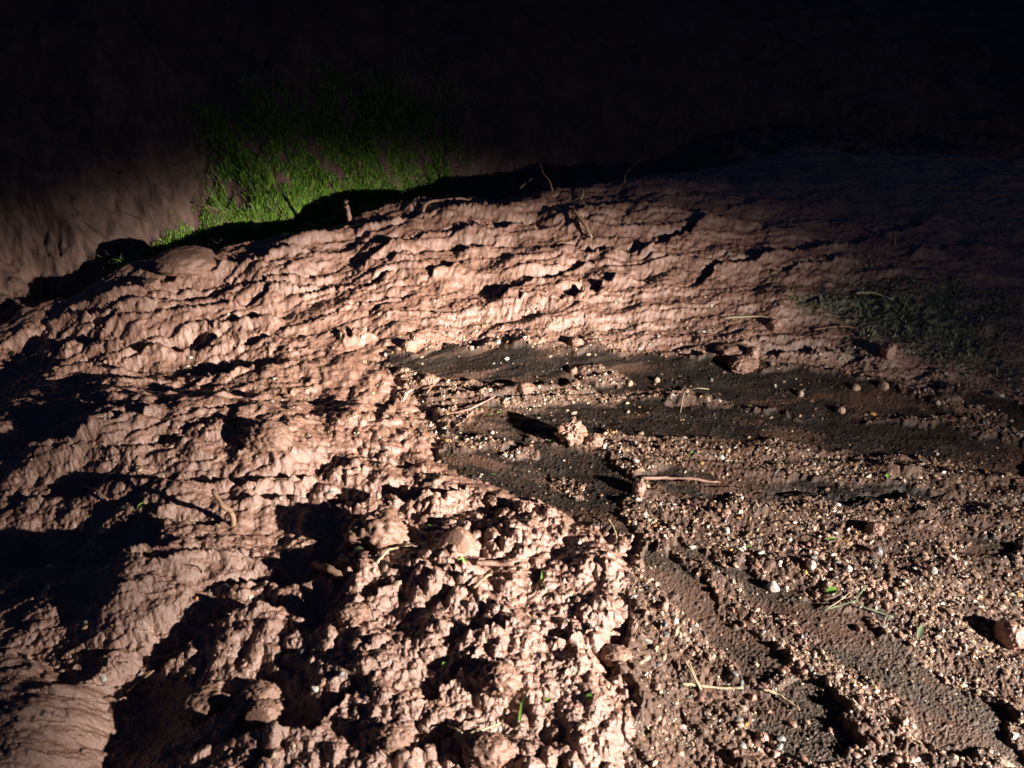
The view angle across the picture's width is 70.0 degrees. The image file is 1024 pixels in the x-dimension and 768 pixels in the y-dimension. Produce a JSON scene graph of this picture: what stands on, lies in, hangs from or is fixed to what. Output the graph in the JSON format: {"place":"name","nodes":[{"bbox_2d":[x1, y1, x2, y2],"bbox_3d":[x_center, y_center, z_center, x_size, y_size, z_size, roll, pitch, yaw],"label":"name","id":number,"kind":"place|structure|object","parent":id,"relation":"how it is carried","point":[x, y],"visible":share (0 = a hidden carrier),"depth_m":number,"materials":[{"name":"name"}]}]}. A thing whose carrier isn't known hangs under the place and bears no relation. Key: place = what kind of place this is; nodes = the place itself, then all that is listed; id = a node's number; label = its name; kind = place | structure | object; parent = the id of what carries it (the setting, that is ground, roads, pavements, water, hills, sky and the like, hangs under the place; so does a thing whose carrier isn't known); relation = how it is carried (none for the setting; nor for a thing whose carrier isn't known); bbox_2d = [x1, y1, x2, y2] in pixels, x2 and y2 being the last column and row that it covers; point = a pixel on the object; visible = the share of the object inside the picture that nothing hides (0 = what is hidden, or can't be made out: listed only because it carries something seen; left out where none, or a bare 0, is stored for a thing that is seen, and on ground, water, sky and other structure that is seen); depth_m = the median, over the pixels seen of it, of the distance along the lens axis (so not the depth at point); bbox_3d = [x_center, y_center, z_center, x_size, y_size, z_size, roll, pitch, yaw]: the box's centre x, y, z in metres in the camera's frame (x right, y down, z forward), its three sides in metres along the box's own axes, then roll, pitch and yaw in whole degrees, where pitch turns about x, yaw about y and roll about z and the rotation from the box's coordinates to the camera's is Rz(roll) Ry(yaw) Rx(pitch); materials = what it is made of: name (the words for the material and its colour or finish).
{"place":"outdoors","nodes":[
{"label":"outdoors","id":0,"kind":"place"},
{"bbox_2d":[115,505,126,512],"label":"leaf","id":1,"kind":"object","parent":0,"point":[119,509],"visible":1,"depth_m":2.05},
{"bbox_2d":[0,145,1023,767],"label":"mud","id":2,"kind":"structure","parent":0,"point":[400,265],"depth_m":2.34,"materials":[{"name":"soil"}]},
{"bbox_2d":[83,484,108,500],"bbox_3d":[-1.217,0.313,2.127,0.164,0.057,0.013,24,42,30],"label":"twig","id":3,"kind":"object","parent":2,"relation":"on","point":[98,492],"visible":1,"depth_m":2.09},
{"bbox_2d":[99,674,106,681],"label":"pebble","id":4,"kind":"object","parent":2,"relation":"on","point":[102,677],"visible":1,"depth_m":1.65,"materials":[{"name":"stone"}]},
{"bbox_2d":[126,670,153,693],"bbox_3d":[-0.853,0.683,1.677,0.011,0.013,0.069,21,40,27],"label":"twig","id":5,"kind":"object","parent":2,"relation":"on","point":[128,691],"visible":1,"depth_m":1.68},
{"bbox_2d":[142,278,160,290],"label":"mud clod","id":6,"kind":"object","parent":2,"relation":"on","point":[151,284],"visible":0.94,"depth_m":2.99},
{"bbox_2d":[152,245,218,277],"bbox_3d":[-1.387,-0.521,3.106,0.274,0.108,0.220,0,35,0],"label":"mud boulder","id":7,"kind":"object","parent":2,"relation":"on","point":[186,261],"visible":0.99,"depth_m":3.04,"materials":[{"name":"soil"}]},
{"bbox_2d":[177,682,232,723],"bbox_3d":[-0.685,0.703,1.614,0.103,0.063,0.093,16,38,22],"label":"mud clod","id":8,"kind":"object","parent":2,"relation":"on","point":[200,704],"visible":0.97,"depth_m":1.59,"materials":[{"name":"soil"}]},
{"bbox_2d":[211,488,235,526],"bbox_3d":[-0.784,0.345,1.991,0.045,0.145,0.035,0,35,0],"label":"stick","id":9,"kind":"object","parent":2,"relation":"on","point":[222,505],"visible":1,"depth_m":1.97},
{"bbox_2d":[239,679,281,704],"bbox_3d":[-0.559,0.697,1.625,0.087,0.062,0.066,-20,40,-26],"label":"mud clod","id":10,"kind":"object","parent":2,"relation":"on","point":[258,689],"visible":0.65,"depth_m":1.61,"materials":[{"name":"soil"}]},
{"bbox_2d":[244,698,280,730],"bbox_3d":[-0.533,0.711,1.562,0.075,0.076,0.065,0,35,0],"label":"mud clod","id":11,"kind":"object","parent":2,"relation":"on","point":[261,713],"visible":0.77,"depth_m":1.54,"materials":[{"name":"soil"}]},
{"bbox_2d":[240,418,293,452],"bbox_3d":[-0.759,0.167,2.272,0.162,0.112,0.111,0,35,0],"label":"mud clod","id":12,"kind":"object","parent":2,"relation":"on","point":[264,435],"visible":0.98,"depth_m":2.24,"materials":[{"name":"soil"}]},
{"bbox_2d":[297,649,304,659],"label":"pebble","id":13,"kind":"object","parent":2,"relation":"on","point":[301,652],"visible":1,"depth_m":1.68,"materials":[{"name":"grey stone"}]},
{"bbox_2d":[311,685,318,692],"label":"pebble","id":14,"kind":"object","parent":2,"relation":"on","point":[314,688],"visible":1,"depth_m":1.60,"materials":[{"name":"stone"}]},
{"bbox_2d":[316,679,325,686],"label":"pebble","id":15,"kind":"object","parent":2,"relation":"on","point":[321,682],"visible":1,"depth_m":1.60,"materials":[{"name":"red stone"}]},
{"bbox_2d":[311,560,345,580],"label":"rock","id":16,"kind":"object","parent":2,"relation":"on","point":[327,568],"visible":0.98,"depth_m":1.86,"materials":[{"name":"stone"}]},
{"bbox_2d":[337,670,344,677],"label":"pebble","id":17,"kind":"object","parent":2,"relation":"on","point":[340,674],"visible":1,"depth_m":1.62,"materials":[{"name":"grey stone"}]},
{"bbox_2d":[342,200,351,224],"bbox_3d":[-0.759,-0.786,3.386,0.034,0.140,0.038,18,39,24],"label":"root","id":18,"kind":"object","parent":2,"relation":"on","point":[345,205],"visible":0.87,"depth_m":3.38,"materials":[{"name":"brown wood"}]},
{"bbox_2d":[334,601,369,623],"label":"mud clod","id":19,"kind":"object","parent":2,"relation":"on","point":[357,612],"visible":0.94,"depth_m":1.73,"materials":[{"name":"soil"}]},
{"bbox_2d":[353,706,360,716],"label":"pebble","id":20,"kind":"object","parent":2,"relation":"on","point":[356,710],"visible":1,"depth_m":1.56,"materials":[{"name":"beige stone"}]},
{"bbox_2d":[353,546,362,552],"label":"leaf","id":21,"kind":"object","parent":2,"relation":"on","point":[358,549],"visible":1,"depth_m":1.96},
{"bbox_2d":[343,508,411,551],"bbox_3d":[-0.370,0.413,2.016,0.193,0.150,0.141,0,35,0],"label":"mud clod","id":22,"kind":"object","parent":2,"relation":"on","point":[374,530],"visible":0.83,"depth_m":1.97,"materials":[{"name":"soil"}]},
{"bbox_2d":[368,722,411,756],"bbox_3d":[-0.252,0.732,1.500,0.091,0.068,0.069,0,35,0],"label":"mud clod","id":23,"kind":"object","parent":2,"relation":"on","point":[392,739],"visible":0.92,"depth_m":1.48,"materials":[{"name":"soil"}]},
{"bbox_2d":[371,545,414,573],"bbox_3d":[-0.322,0.453,1.926,0.040,0.030,0.147,25,42,31],"label":"twig","id":24,"kind":"object","parent":2,"relation":"on","point":[373,571],"visible":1,"depth_m":1.93,"materials":[{"name":"wood"}]},
{"bbox_2d":[391,580,401,586],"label":"pebble","id":25,"kind":"object","parent":2,"relation":"on","point":[395,583],"visible":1,"depth_m":1.84,"materials":[{"name":"beige stone"}]},
{"bbox_2d":[400,338,416,351],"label":"mud clod","id":26,"kind":"object","parent":2,"relation":"on","point":[408,345],"visible":0.95,"depth_m":2.86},
{"bbox_2d":[419,514,431,523],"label":"mud clod","id":27,"kind":"object","parent":2,"relation":"on","point":[425,519],"visible":1,"depth_m":2.12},
{"bbox_2d":[421,197,470,212],"bbox_3d":[-0.316,-0.861,3.511,0.083,0.076,0.382,29,44,35],"label":"root","id":28,"kind":"object","parent":2,"relation":"on","point":[425,204],"visible":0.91,"depth_m":3.51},
{"bbox_2d":[447,724,462,732],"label":"twig","id":29,"kind":"object","parent":2,"relation":"on","point":[453,728],"visible":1,"depth_m":1.52,"materials":[{"name":"wood"}]},
{"bbox_2d":[444,526,472,553],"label":"flat stone","id":30,"kind":"object","parent":2,"relation":"on","point":[460,538],"visible":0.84,"depth_m":1.95,"materials":[{"name":"stone"}]},
{"bbox_2d":[437,396,493,415],"bbox_3d":[-0.161,0.087,2.620,0.216,0.036,0.035,-11,37,-16],"label":"root","id":31,"kind":"object","parent":2,"relation":"on","point":[463,410],"visible":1,"depth_m":2.61,"materials":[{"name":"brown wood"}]},
{"bbox_2d":[472,573,491,588],"bbox_3d":[-0.076,0.499,1.857,0.012,0.020,0.071,25,42,31],"label":"stick","id":32,"kind":"object","parent":2,"relation":"on","point":[479,581],"visible":1,"depth_m":1.85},
{"bbox_2d":[469,722,500,734],"bbox_3d":[-0.055,0.725,1.540,0.078,0.041,0.007,-21,40,-27],"label":"twig","id":33,"kind":"object","parent":2,"relation":"on","point":[479,730],"visible":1,"depth_m":1.53,"materials":[{"name":"wood"}]},
{"bbox_2d":[462,731,512,767],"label":"mud clod","id":34,"kind":"object","parent":2,"relation":"on","point":[484,749],"visible":1,"depth_m":1.48,"materials":[{"name":"soil"}]},
{"bbox_2d":[474,559,513,566],"bbox_3d":[-0.047,0.468,1.918,0.103,0.030,0.019,-3,35,-4],"label":"stick","id":35,"kind":"object","parent":2,"relation":"on","point":[491,563],"visible":1,"depth_m":1.92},
{"bbox_2d":[483,491,508,507],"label":"mud clod","id":36,"kind":"object","parent":2,"relation":"on","point":[496,499],"visible":0.94,"depth_m":2.21,"materials":[{"name":"soil"}]},
{"bbox_2d":[477,660,521,697],"bbox_3d":[-0.028,0.658,1.629,0.101,0.081,0.078,0,35,0],"label":"mud clod","id":37,"kind":"object","parent":2,"relation":"on","point":[499,679],"visible":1,"depth_m":1.61,"materials":[{"name":"soil"}]},
{"bbox_2d":[503,601,513,606],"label":"pebble","id":38,"kind":"object","parent":2,"relation":"on","point":[508,603],"visible":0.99,"depth_m":1.80,"materials":[{"name":"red stone"}]},
{"bbox_2d":[513,178,531,196],"bbox_3d":[0.053,-0.985,3.671,0.097,0.110,0.023,3,35,4],"label":"stick","id":39,"kind":"object","parent":2,"relation":"on","point":[520,188],"visible":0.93,"depth_m":3.67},
{"bbox_2d":[518,691,527,720],"bbox_3d":[0.027,0.678,1.545,0.024,0.148,0.014,16,38,22],"label":"grass blade","id":40,"kind":"object","parent":2,"relation":"on","point":[521,709],"depth_m":1.56,"materials":[{"name":"green plant"}]},
{"bbox_2d":[514,500,534,514],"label":"mud clod","id":41,"kind":"object","parent":2,"relation":"on","point":[524,507],"visible":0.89,"depth_m":2.16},
{"bbox_2d":[568,337,583,346],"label":"stone","id":42,"kind":"object","parent":2,"relation":"on","point":[575,342],"visible":0.83,"depth_m":2.92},
{"bbox_2d":[572,209,592,237],"bbox_3d":[0.318,-0.728,3.315,0.025,0.096,0.147,-20,40,-26],"label":"stick","id":43,"kind":"object","parent":2,"relation":"on","point":[580,219],"visible":1,"depth_m":3.30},
{"bbox_2d":[599,644,631,667],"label":"mud clod","id":44,"kind":"object","parent":2,"relation":"on","point":[611,655],"visible":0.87,"depth_m":1.75,"materials":[{"name":"soil"}]},
{"bbox_2d":[715,341,748,357],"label":"mud clod","id":45,"kind":"object","parent":2,"relation":"on","point":[730,349],"visible":0.78,"depth_m":2.88,"materials":[{"name":"soil"}]},
{"bbox_2d":[746,346,759,359],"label":"stone","id":46,"kind":"object","parent":45,"relation":"on","point":[752,351],"visible":0.73,"depth_m":2.84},
{"bbox_2d":[723,315,787,320],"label":"twig","id":47,"kind":"object","parent":2,"relation":"on","point":[749,316],"visible":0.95,"depth_m":3.02,"materials":[{"name":"wood"}]},
{"bbox_2d":[765,318,782,331],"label":"stone","id":48,"kind":"object","parent":2,"relation":"on","point":[774,325],"visible":0.99,"depth_m":2.96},
{"bbox_2d":[813,324,857,330],"bbox_3d":[1.319,-0.230,2.988,0.177,0.022,0.033,0,35,0],"label":"stick","id":49,"kind":"object","parent":2,"relation":"on","point":[836,326],"visible":1,"depth_m":2.99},
{"bbox_2d":[855,291,892,299],"bbox_3d":[1.534,-0.378,3.097,0.150,0.020,0.030,14,37,19],"label":"stick","id":50,"kind":"object","parent":2,"relation":"on","point":[867,292],"visible":1,"depth_m":3.10,"materials":[{"name":"wood"}]},
{"bbox_2d":[879,342,896,360],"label":"stone","id":51,"kind":"object","parent":2,"relation":"on","point":[888,351],"visible":0.96,"depth_m":2.82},
{"bbox_2d":[771,254,1023,387],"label":"weeds","id":52,"kind":"object","parent":2,"relation":"on","point":[887,305],"visible":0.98,"depth_m":3.03,"materials":[{"name":"plant"}]},
{"bbox_2d":[0,0,1023,324],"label":"embankment","id":53,"kind":"structure","parent":0,"point":[98,134],"depth_m":4.25,"materials":[{"name":"soil"}]},
{"bbox_2d":[71,214,129,257],"bbox_3d":[-1.869,-0.673,3.335,0.213,0.222,0.016,1,35,2],"label":"root","id":54,"kind":"object","parent":53,"relation":"on","point":[123,252],"visible":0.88,"depth_m":3.33,"materials":[{"name":"wood"}]},
{"bbox_2d":[192,201,224,212],"bbox_3d":[-1.484,-0.863,3.571,0.150,0.057,0.022,0,35,0],"label":"root","id":55,"kind":"object","parent":53,"relation":"on","point":[205,205],"visible":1,"depth_m":3.56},
{"bbox_2d":[81,47,478,284],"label":"grass","id":56,"kind":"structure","parent":53,"relation":"on","point":[304,188],"depth_m":3.80,"materials":[{"name":"plant"}]},
{"bbox_2d":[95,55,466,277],"bbox_3d":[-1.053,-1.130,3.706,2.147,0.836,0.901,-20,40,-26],"label":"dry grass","id":57,"kind":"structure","parent":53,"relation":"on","point":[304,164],"depth_m":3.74,"materials":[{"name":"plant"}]},
{"bbox_2d":[0,220,1023,767],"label":"gravel","id":58,"kind":"structure","parent":0,"point":[930,620],"depth_m":2.16,"materials":[{"name":"gravel"}]},
{"bbox_2d":[373,338,1023,767],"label":"road","id":59,"kind":"structure","parent":0,"point":[961,732],"depth_m":2.20,"materials":[{"name":"soil"}]},
{"bbox_2d":[416,373,439,387],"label":"mud clod","id":60,"kind":"object","parent":59,"relation":"on","point":[427,379],"visible":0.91,"depth_m":2.72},
{"bbox_2d":[513,382,533,394],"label":"mud clod","id":61,"kind":"object","parent":59,"relation":"on","point":[523,388],"visible":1,"depth_m":2.70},
{"bbox_2d":[553,419,587,446],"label":"mud clod","id":62,"kind":"object","parent":59,"relation":"on","point":[571,432],"visible":0.98,"depth_m":2.47,"materials":[{"name":"soil"}]},
{"bbox_2d":[568,366,576,374],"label":"stone","id":63,"kind":"object","parent":59,"relation":"on","point":[572,370],"visible":1,"depth_m":2.81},
{"bbox_2d":[583,433,603,447],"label":"mud clod","id":64,"kind":"object","parent":59,"relation":"on","point":[593,440],"visible":1,"depth_m":2.47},
{"bbox_2d":[632,480,645,495],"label":"stone","id":65,"kind":"object","parent":59,"relation":"on","point":[638,487],"visible":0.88,"depth_m":2.28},
{"bbox_2d":[642,655,650,661],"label":"pebble","id":66,"kind":"object","parent":59,"relation":"on","point":[646,657],"visible":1,"depth_m":1.77,"materials":[{"name":"beige stone"}]},
{"bbox_2d":[649,760,657,766],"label":"pebble","id":67,"kind":"object","parent":59,"relation":"on","point":[652,763],"visible":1,"depth_m":1.56,"materials":[{"name":"beige stone"}]},
{"bbox_2d":[652,715,661,721],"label":"pebble","id":68,"kind":"object","parent":59,"relation":"on","point":[658,718],"visible":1,"depth_m":1.65,"materials":[{"name":"beige stone"}]},
{"bbox_2d":[659,716,665,726],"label":"pebble","id":69,"kind":"object","parent":59,"relation":"on","point":[662,721],"visible":1,"depth_m":1.65,"materials":[{"name":"beige stone"}]},
{"bbox_2d":[658,602,668,611],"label":"stone","id":70,"kind":"object","parent":59,"relation":"on","point":[663,606],"visible":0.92,"depth_m":1.91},
{"bbox_2d":[671,617,678,624],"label":"pale stone","id":71,"kind":"object","parent":59,"relation":"on","point":[674,620],"visible":1,"depth_m":1.90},
{"bbox_2d":[673,626,678,635],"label":"pebble","id":72,"kind":"object","parent":59,"relation":"on","point":[675,630],"visible":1,"depth_m":1.85,"materials":[{"name":"beige stone"}]},
{"bbox_2d":[640,476,717,482],"bbox_3d":[0.537,0.303,2.348,0.251,0.026,0.024,0,35,0],"label":"stick","id":73,"kind":"object","parent":59,"relation":"on","point":[668,478],"visible":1,"depth_m":2.34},
{"bbox_2d":[684,659,700,689],"bbox_3d":[0.435,0.702,1.764,0.006,0.030,0.072,-15,38,-20],"label":"twig","id":74,"kind":"object","parent":59,"relation":"on","point":[691,671],"visible":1,"depth_m":1.76,"materials":[{"name":"wood"}]},
{"bbox_2d":[695,695,703,701],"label":"pebble","id":75,"kind":"object","parent":59,"relation":"on","point":[699,698],"visible":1,"depth_m":1.73,"materials":[{"name":"red stone"}]},
{"bbox_2d":[680,682,742,689],"bbox_3d":[0.479,0.726,1.756,0.152,0.020,0.009,1,35,1],"label":"twig","id":76,"kind":"object","parent":59,"relation":"on","point":[708,686],"visible":1,"depth_m":1.75,"materials":[{"name":"wood"}]},
{"bbox_2d":[735,722,743,728],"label":"pebble","id":77,"kind":"object","parent":59,"relation":"on","point":[739,724],"visible":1,"depth_m":1.68,"materials":[{"name":"beige stone"}]},
{"bbox_2d":[727,354,759,374],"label":"mud clod","id":78,"kind":"object","parent":59,"relation":"on","point":[742,364],"visible":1,"depth_m":2.81,"materials":[{"name":"soil"}]},
{"bbox_2d":[747,694,756,700],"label":"stone","id":79,"kind":"object","parent":59,"relation":"on","point":[752,697],"visible":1,"depth_m":1.75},
{"bbox_2d":[752,741,760,747],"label":"pebble","id":80,"kind":"object","parent":59,"relation":"on","point":[756,744],"visible":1,"depth_m":1.64,"materials":[{"name":"red stone"}]},
{"bbox_2d":[755,731,768,743],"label":"stone","id":81,"kind":"object","parent":59,"relation":"on","point":[761,736],"visible":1,"depth_m":1.65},
{"bbox_2d":[767,581,779,591],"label":"pale stone","id":82,"kind":"object","parent":59,"relation":"on","point":[772,586],"visible":1,"depth_m":1.99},
{"bbox_2d":[774,743,782,750],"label":"pebble","id":83,"kind":"object","parent":59,"relation":"on","point":[779,747],"visible":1,"depth_m":1.63,"materials":[{"name":"grey stone"}]},
{"bbox_2d":[762,688,799,709],"bbox_3d":[0.639,0.744,1.735,0.092,0.011,0.018,21,40,27],"label":"twig","id":84,"kind":"object","parent":59,"relation":"on","point":[780,695],"visible":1,"depth_m":1.74,"materials":[{"name":"wood"}]},
{"bbox_2d":[776,735,785,741],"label":"pebble","id":85,"kind":"object","parent":59,"relation":"on","point":[780,738],"visible":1,"depth_m":1.66,"materials":[{"name":"grey stone"}]},
{"bbox_2d":[788,721,796,727],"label":"pebble","id":86,"kind":"object","parent":59,"relation":"on","point":[793,724],"visible":1,"depth_m":1.69,"materials":[{"name":"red stone"}]},
{"bbox_2d":[799,669,807,674],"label":"pebble","id":87,"kind":"object","parent":59,"relation":"on","point":[803,671],"visible":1,"depth_m":1.79,"materials":[{"name":"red stone"}]},
{"bbox_2d":[799,754,808,762],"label":"pebble","id":88,"kind":"object","parent":59,"relation":"on","point":[803,758],"visible":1,"depth_m":1.60,"materials":[{"name":"red stone"}]},
{"bbox_2d":[806,560,815,569],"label":"pale stone","id":89,"kind":"object","parent":59,"relation":"on","point":[810,564],"visible":1,"depth_m":2.03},
{"bbox_2d":[826,587,836,593],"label":"leaf","id":90,"kind":"object","parent":59,"relation":"on","point":[831,590],"visible":1,"depth_m":1.96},
{"bbox_2d":[834,672,842,677],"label":"pebble","id":91,"kind":"object","parent":59,"relation":"on","point":[838,675],"visible":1,"depth_m":1.77,"materials":[{"name":"beige stone"}]},
{"bbox_2d":[836,407,845,413],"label":"stone","id":92,"kind":"object","parent":59,"relation":"on","point":[840,410],"visible":1,"depth_m":2.64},
{"bbox_2d":[843,565,852,572],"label":"pale stone","id":93,"kind":"object","parent":59,"relation":"on","point":[847,568],"visible":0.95,"depth_m":2.01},
{"bbox_2d":[851,384,860,390],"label":"stone","id":94,"kind":"object","parent":59,"relation":"on","point":[855,387],"visible":1,"depth_m":2.73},
{"bbox_2d":[852,751,860,758],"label":"pebble","id":95,"kind":"object","parent":59,"relation":"on","point":[855,755],"visible":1,"depth_m":1.60,"materials":[{"name":"beige stone"}]},
{"bbox_2d":[822,585,897,621],"bbox_3d":[0.911,0.595,1.913,0.152,0.025,0.109,-16,38,-22],"label":"sprig","id":96,"kind":"object","parent":59,"relation":"on","point":[834,606],"visible":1,"depth_m":1.93,"materials":[{"name":"brown plant"}]},
{"bbox_2d":[864,522,884,536],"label":"stone","id":97,"kind":"object","parent":59,"relation":"on","point":[876,529],"visible":0.91,"depth_m":2.15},
{"bbox_2d":[872,546,882,555],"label":"pale stone","id":98,"kind":"object","parent":59,"relation":"on","point":[878,550],"visible":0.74,"depth_m":2.09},
{"bbox_2d":[872,736,882,744],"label":"pebble","id":99,"kind":"object","parent":59,"relation":"on","point":[878,741],"visible":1,"depth_m":1.61,"materials":[{"name":"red stone"}]},
{"bbox_2d":[877,381,888,389],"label":"stone","id":100,"kind":"object","parent":59,"relation":"on","point":[883,385],"visible":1,"depth_m":2.74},
{"bbox_2d":[885,699,894,704],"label":"pebble","id":101,"kind":"object","parent":59,"relation":"on","point":[890,701],"visible":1,"depth_m":1.72,"materials":[{"name":"beige stone"}]},
{"bbox_2d":[892,756,902,762],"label":"pebble","id":102,"kind":"object","parent":59,"relation":"on","point":[897,759],"visible":1,"depth_m":1.58,"materials":[{"name":"beige stone"}]},
{"bbox_2d":[898,724,905,733],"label":"pebble","id":103,"kind":"object","parent":59,"relation":"on","point":[901,730],"visible":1,"depth_m":1.64,"materials":[{"name":"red stone"}]},
{"bbox_2d":[901,717,908,724],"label":"pebble","id":104,"kind":"object","parent":59,"relation":"on","point":[904,720],"visible":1,"depth_m":1.65,"materials":[{"name":"beige stone"}]},
{"bbox_2d":[907,640,915,646],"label":"pebble","id":105,"kind":"object","parent":59,"relation":"on","point":[912,643],"visible":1,"depth_m":1.84,"materials":[{"name":"beige stone"}]},
{"bbox_2d":[917,625,924,638],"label":"leaf","id":106,"kind":"object","parent":59,"relation":"on","point":[920,632],"visible":1,"depth_m":1.87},
{"bbox_2d":[927,566,937,573],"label":"pale stone","id":107,"kind":"object","parent":59,"relation":"on","point":[932,569],"visible":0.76,"depth_m":2.01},
{"bbox_2d":[993,619,1023,649],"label":"stone","id":108,"kind":"object","parent":59,"relation":"on","point":[1008,634],"visible":0.95,"depth_m":1.84,"materials":[{"name":"stone"}]},
{"bbox_2d":[892,231,896,245],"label":"stick","id":109,"kind":"object","parent":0,"point":[894,238],"visible":1,"depth_m":3.32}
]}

